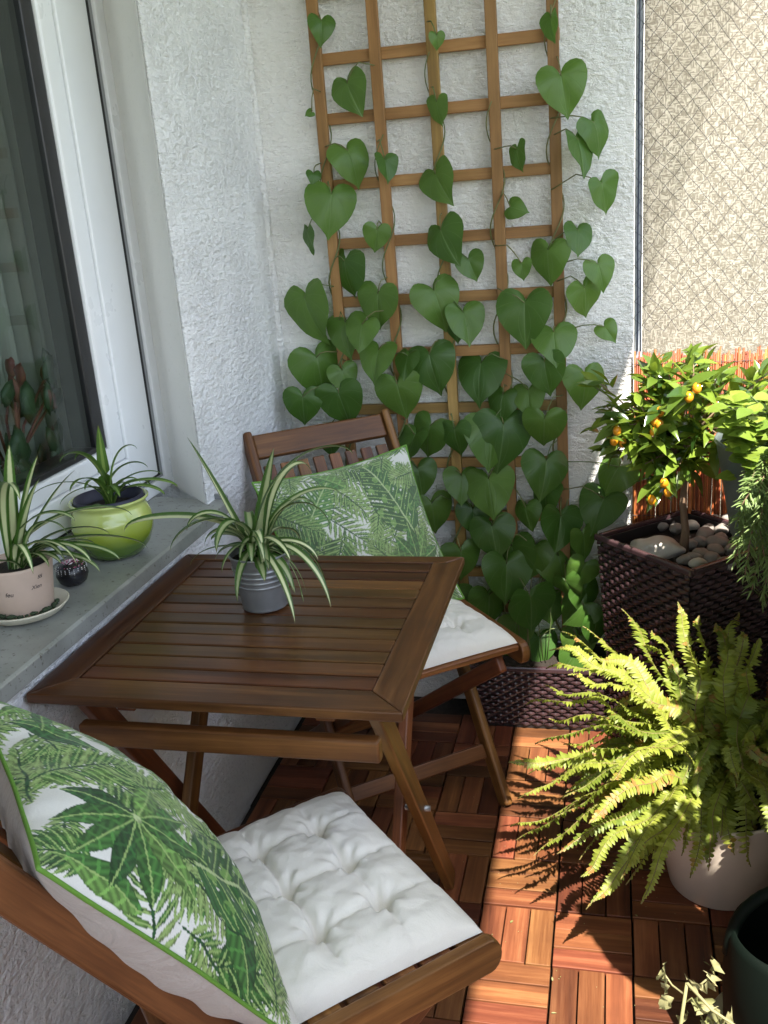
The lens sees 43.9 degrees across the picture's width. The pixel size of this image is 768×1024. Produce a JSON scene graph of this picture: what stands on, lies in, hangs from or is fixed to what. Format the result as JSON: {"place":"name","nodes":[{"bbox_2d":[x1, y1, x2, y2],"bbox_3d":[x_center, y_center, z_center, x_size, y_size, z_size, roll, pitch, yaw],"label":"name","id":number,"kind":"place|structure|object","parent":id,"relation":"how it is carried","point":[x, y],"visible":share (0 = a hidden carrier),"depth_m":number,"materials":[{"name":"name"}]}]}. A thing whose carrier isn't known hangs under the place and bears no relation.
{"place":"outdoors","nodes":[
{"label":"outdoors","id":0,"kind":"place"},
{"bbox_2d":[125,697,719,1023],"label":"floor slab","id":1,"kind":"structure","parent":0,"point":[455,706],"depth_m":2.11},
{"bbox_2d":[0,0,301,1023],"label":"side wall","id":2,"kind":"structure","parent":1,"relation":"on","point":[186,90],"depth_m":2.12,"materials":[{"name":"paint"}]},
{"bbox_2d":[0,51,71,465],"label":"curtain","id":3,"kind":"object","parent":2,"relation":"hanging from","point":[25,333],"visible":0.43,"depth_m":1.98,"materials":[{"name":"grey fabric"}]},
{"bbox_2d":[0,0,173,564],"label":"window","id":4,"kind":"structure","parent":2,"relation":"attached to","point":[57,65],"depth_m":1.94,"materials":[{"name":"plastic"}]},
{"bbox_2d":[0,494,227,702],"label":"window sill","id":5,"kind":"structure","parent":2,"relation":"attached to","point":[29,652],"depth_m":1.68,"materials":[{"name":"stone"}]},
{"bbox_2d":[55,558,88,586],"bbox_3d":[-0.561,0.107,1.715,0.057,0.046,0.057,0,18,14],"label":"ornament","id":6,"kind":"object","parent":5,"relation":"on","point":[70,573],"visible":0.99,"depth_m":1.70,"materials":[{"name":"black glass"}]},
{"bbox_2d":[0,446,147,625],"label":"spider plant","id":7,"kind":"object","parent":5,"relation":"on","point":[30,592],"visible":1,"depth_m":1.55,"materials":[{"name":"green plant"}]},
{"bbox_2d":[34,426,177,559],"bbox_3d":[-0.540,-0.037,1.806,0.258,0.259,0.182,-14,20,-28],"label":"spider plant","id":8,"kind":"object","parent":5,"relation":"on","point":[131,499],"visible":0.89,"depth_m":1.80,"materials":[{"name":"green plant"}]},
{"bbox_3d":[-0.937,0.272,1.360,0.250,0.025,1.900,0,18,14],"label":"inner sill","id":9,"kind":"object","parent":2,"relation":"attached to","visible":0},
{"bbox_2d":[0,347,63,476],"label":"houseplant","id":10,"kind":"object","parent":9,"relation":"on","point":[19,396],"visible":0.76,"depth_m":1.89,"materials":[{"name":"green plant"}]},
{"bbox_2d":[630,346,767,701],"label":"reed screen","id":11,"kind":"object","parent":1,"relation":"on","point":[695,500],"visible":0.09,"depth_m":2.46,"materials":[{"name":"brown wood"}]},
{"bbox_2d":[634,0,767,516],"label":"privacy screen","id":12,"kind":"object","parent":1,"relation":"on","point":[668,339],"visible":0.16,"depth_m":2.27,"materials":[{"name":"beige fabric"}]},
{"bbox_2d":[131,713,734,1023],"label":"deck floor","id":13,"kind":"structure","parent":0,"point":[594,951],"depth_m":1.98,"materials":[{"name":"brown wood"}]},
{"bbox_2d":[26,554,464,1007],"bbox_3d":[-0.169,0.528,1.783,0.593,0.726,0.602,0,18,14],"label":"folding table","id":14,"kind":"object","parent":13,"relation":"on","point":[197,640],"visible":0.88,"depth_m":1.56,"materials":[{"name":"brown wood"}]},
{"bbox_2d":[124,439,351,621],"bbox_3d":[-0.242,0.019,1.681,0.366,0.325,0.281,0,18,14],"label":"spider plant","id":15,"kind":"object","parent":14,"relation":"on","point":[258,556],"visible":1,"depth_m":1.66,"materials":[{"name":"green plant"}]},
{"bbox_2d":[0,787,501,1023],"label":"folding chair","id":16,"kind":"object","parent":13,"relation":"on","point":[30,905],"visible":0.22,"depth_m":1.07,"materials":[{"name":"brown wood"}]},
{"bbox_2d":[217,792,481,1023],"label":"seat cushion","id":17,"kind":"object","parent":16,"relation":"on","point":[350,897],"visible":0.58,"depth_m":1.31,"materials":[{"name":"white fabric"}]},
{"bbox_2d":[0,701,298,1023],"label":"scatter pillow","id":18,"kind":"object","parent":17,"relation":"on","point":[125,859],"visible":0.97,"depth_m":1.04,"materials":[{"name":"green fabric"}]},
{"bbox_2d":[243,408,529,805],"bbox_3d":[-0.012,0.263,2.296,0.450,0.893,0.643,-12,19,-22],"label":"folding chair","id":19,"kind":"object","parent":13,"relation":"on","point":[467,681],"visible":0.34,"depth_m":2.32,"materials":[{"name":"brown wood"}]},
{"bbox_2d":[423,599,516,669],"bbox_3d":[0.031,0.259,2.191,0.395,0.052,0.395,-13,20,-23],"label":"seat cushion","id":20,"kind":"object","parent":19,"relation":"on","point":[465,631],"visible":0.17,"depth_m":2.09,"materials":[{"name":"white fabric"}]},
{"bbox_2d":[251,444,464,599],"bbox_3d":[-0.058,0.071,2.249,0.410,0.410,0.150,-15,-12,-23],"label":"scatter pillow","id":21,"kind":"object","parent":20,"relation":"on","point":[377,509],"visible":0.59,"depth_m":2.21,"materials":[{"name":"green linen"},{"name":"leaf-printed cotton fabric"}]},
{"bbox_2d":[469,639,611,731],"bbox_3d":[0.444,0.477,2.633,0.435,0.194,0.179,0,18,14],"label":"wicker trough","id":22,"kind":"object","parent":13,"relation":"on","point":[511,692],"visible":0.42,"depth_m":2.57,"materials":[{"name":"wicker"}]},
{"bbox_2d":[492,772,708,1012],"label":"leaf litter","id":23,"kind":"object","parent":13,"relation":"on","point":[584,923],"visible":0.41,"depth_m":1.89,"materials":[{"name":"brown plant"}]},
{"bbox_2d":[508,602,767,910],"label":"fern","id":24,"kind":"object","parent":13,"relation":"on","point":[698,775],"visible":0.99,"depth_m":1.85,"materials":[{"name":"green plant"}]},
{"bbox_2d":[594,509,767,738],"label":"wicker planter","id":25,"kind":"object","parent":13,"relation":"on","point":[646,591],"visible":0.36,"depth_m":2.26,"materials":[{"name":"wicker"}]},
{"bbox_2d":[630,535,685,558],"bbox_3d":[0.661,0.089,2.316,0.136,0.057,0.093,0,18,14],"label":"rock","id":26,"kind":"object","parent":25,"relation":"on","point":[664,547],"visible":0.71,"depth_m":2.28,"materials":[{"name":"white stone"}]},
{"bbox_2d":[657,522,668,531],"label":"pebble","id":27,"kind":"object","parent":25,"relation":"on","point":[662,526],"visible":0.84,"depth_m":2.44,"materials":[{"name":"grey stone"}]},
{"bbox_2d":[575,342,767,553],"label":"kumquat tree","id":28,"kind":"object","parent":25,"relation":"in","point":[663,436],"visible":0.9,"depth_m":2.15,"materials":[{"name":"green plant"}]},
{"bbox_2d":[669,523,680,534],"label":"pebble","id":29,"kind":"object","parent":25,"relation":"on","point":[674,528],"visible":0.86,"depth_m":2.42,"materials":[{"name":"grey stone"}]},
{"bbox_2d":[676,554,691,564],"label":"pebble","id":30,"kind":"object","parent":25,"relation":"on","point":[684,559],"visible":0.92,"depth_m":2.21,"materials":[{"name":"grey stone"}]},
{"bbox_2d":[689,539,697,549],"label":"pebble","id":31,"kind":"object","parent":25,"relation":"on","point":[693,544],"visible":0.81,"depth_m":2.31,"materials":[{"name":"grey stone"}]},
{"bbox_2d":[688,520,699,530],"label":"pebble","id":32,"kind":"object","parent":25,"relation":"on","point":[694,525],"visible":0.61,"depth_m":2.43,"materials":[{"name":"white stone"}]},
{"bbox_2d":[687,552,702,558],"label":"pebble","id":33,"kind":"object","parent":25,"relation":"on","point":[692,555],"visible":0.48,"depth_m":2.22,"materials":[{"name":"grey stone"}]},
{"bbox_2d":[688,557,707,567],"bbox_3d":[0.723,0.118,2.195,0.043,0.027,0.032,-4,18,2],"label":"pebble","id":34,"kind":"object","parent":25,"relation":"on","point":[695,562],"visible":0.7,"depth_m":2.18,"materials":[{"name":"white stone"}]},
{"bbox_2d":[692,536,706,547],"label":"pebble","id":35,"kind":"object","parent":25,"relation":"on","point":[701,541],"visible":0.84,"depth_m":2.32,"materials":[{"name":"grey stone"}]},
{"bbox_2d":[692,548,707,555],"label":"pebble","id":36,"kind":"object","parent":25,"relation":"on","point":[702,551],"visible":0.48,"depth_m":2.24,"materials":[{"name":"grey stone"}]},
{"bbox_2d":[695,526,713,537],"bbox_3d":[0.800,0.056,2.374,0.045,0.033,0.060,0,18,14],"label":"pebble","id":37,"kind":"object","parent":25,"relation":"on","point":[706,532],"visible":0.65,"depth_m":2.36,"materials":[{"name":"grey stone"}]},
{"bbox_2d":[702,523,713,529],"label":"pebble","id":38,"kind":"object","parent":25,"relation":"on","point":[710,525],"visible":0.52,"depth_m":2.40,"materials":[{"name":"grey stone"}]},
{"bbox_2d":[703,551,719,562],"bbox_3d":[0.765,0.108,2.222,0.043,0.032,0.053,0,18,14],"label":"pebble","id":39,"kind":"object","parent":25,"relation":"on","point":[709,556],"visible":0.58,"depth_m":2.21,"materials":[{"name":"grey stone"}]},
{"bbox_2d":[707,544,724,555],"bbox_3d":[0.789,0.092,2.268,0.041,0.032,0.051,0,18,14],"label":"pebble","id":40,"kind":"object","parent":25,"relation":"on","point":[718,549],"visible":0.67,"depth_m":2.25,"materials":[{"name":"grey stone"}]},
{"bbox_2d":[706,535,729,547],"bbox_3d":[0.809,0.076,2.310,0.056,0.038,0.051,0,18,14],"label":"pebble","id":41,"kind":"object","parent":25,"relation":"on","point":[722,541],"visible":0.55,"depth_m":2.30,"materials":[{"name":"grey stone"}]},
{"bbox_2d":[714,523,728,533],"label":"pebble","id":42,"kind":"object","parent":25,"relation":"on","point":[721,527],"visible":0.68,"depth_m":2.38,"materials":[{"name":"grey stone"}]},
{"bbox_2d":[715,532,727,538],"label":"pebble","id":43,"kind":"object","parent":25,"relation":"on","point":[722,534],"visible":0.37,"depth_m":2.33,"materials":[{"name":"grey stone"}]},
{"bbox_2d":[717,556,735,569],"bbox_3d":[0.783,0.117,2.182,0.040,0.031,0.048,0,18,14],"label":"pebble","id":44,"kind":"object","parent":25,"relation":"on","point":[729,566],"visible":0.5,"depth_m":2.16,"materials":[{"name":"grey stone"}]},
{"bbox_2d":[724,543,740,555],"bbox_3d":[0.828,0.091,2.260,0.042,0.030,0.040,-5,18,-3],"label":"pebble","id":45,"kind":"object","parent":25,"relation":"on","point":[728,550],"visible":0.45,"depth_m":2.25,"materials":[{"name":"grey stone"}]},
{"bbox_2d":[707,992,722,1023],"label":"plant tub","id":46,"kind":"object","parent":13,"relation":"on","point":[719,1002],"visible":0.15,"depth_m":1.57,"materials":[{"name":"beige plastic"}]},
{"bbox_2d":[722,887,767,1023],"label":"plant pot","id":47,"kind":"object","parent":13,"relation":"on","point":[745,970],"visible":0.97,"depth_m":1.44,"materials":[{"name":"green ceramic"}]},
{"bbox_2d":[247,0,635,698],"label":"end wall","id":48,"kind":"structure","parent":0,"point":[597,36],"depth_m":2.36,"materials":[{"name":"paint"}]},
{"bbox_2d":[305,0,569,628],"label":"trellis","id":49,"kind":"object","parent":48,"relation":"attached to","point":[490,41],"visible":0.34,"depth_m":2.33,"materials":[{"name":"brown wood"}]},
{"bbox_2d":[282,0,639,667],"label":"climbing vine","id":50,"kind":"object","parent":49,"relation":"attached to","point":[498,433],"visible":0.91,"depth_m":2.44,"materials":[{"name":"green plant"}]},
{"bbox_2d":[633,0,644,406],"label":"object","id":51,"kind":"structure","parent":0,"point":[642,180],"depth_m":4.61,"materials":[{"name":"plastic"}]},
{"bbox_2d":[656,956,734,1023],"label":"withered plant","id":52,"kind":"object","parent":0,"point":[701,1005],"visible":1,"depth_m":1.21,"materials":[{"name":"beige plant"}]},
{"bbox_3d":[0.580,0.833,0.213,0.075,1.030,4.900,0,18,14],"label":"balustrade","id":53,"kind":"object","parent":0,"visible":0},
{"bbox_2d":[714,432,767,547],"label":"herb bucket","id":54,"kind":"object","parent":53,"relation":"hanging from","point":[731,494],"visible":0.32,"depth_m":1.99,"materials":[{"name":"metal"}]},
{"bbox_2d":[704,389,767,482],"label":"herb plant","id":55,"kind":"object","parent":54,"relation":"in","point":[743,435],"visible":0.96,"depth_m":1.85,"materials":[{"name":"green plant"}]},
{"bbox_2d":[726,451,767,610],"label":"rosemary","id":56,"kind":"object","parent":54,"relation":"in","point":[754,502],"visible":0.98,"depth_m":1.85,"materials":[{"name":"green plant"}]},
{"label":"ceiling","id":57,"kind":"structure","parent":0,"visible":0},
{"bbox_2d":[634,0,767,350],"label":"bird net","id":58,"kind":"object","parent":57,"relation":"hanging from","point":[638,128],"visible":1,"depth_m":2.24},
{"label":"room floor","id":59,"kind":"structure","parent":0,"visible":0},
{"bbox_2d":[0,420,4,481],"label":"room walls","id":60,"kind":"structure","parent":59,"relation":"on","point":[3,454],"depth_m":2.94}
]}

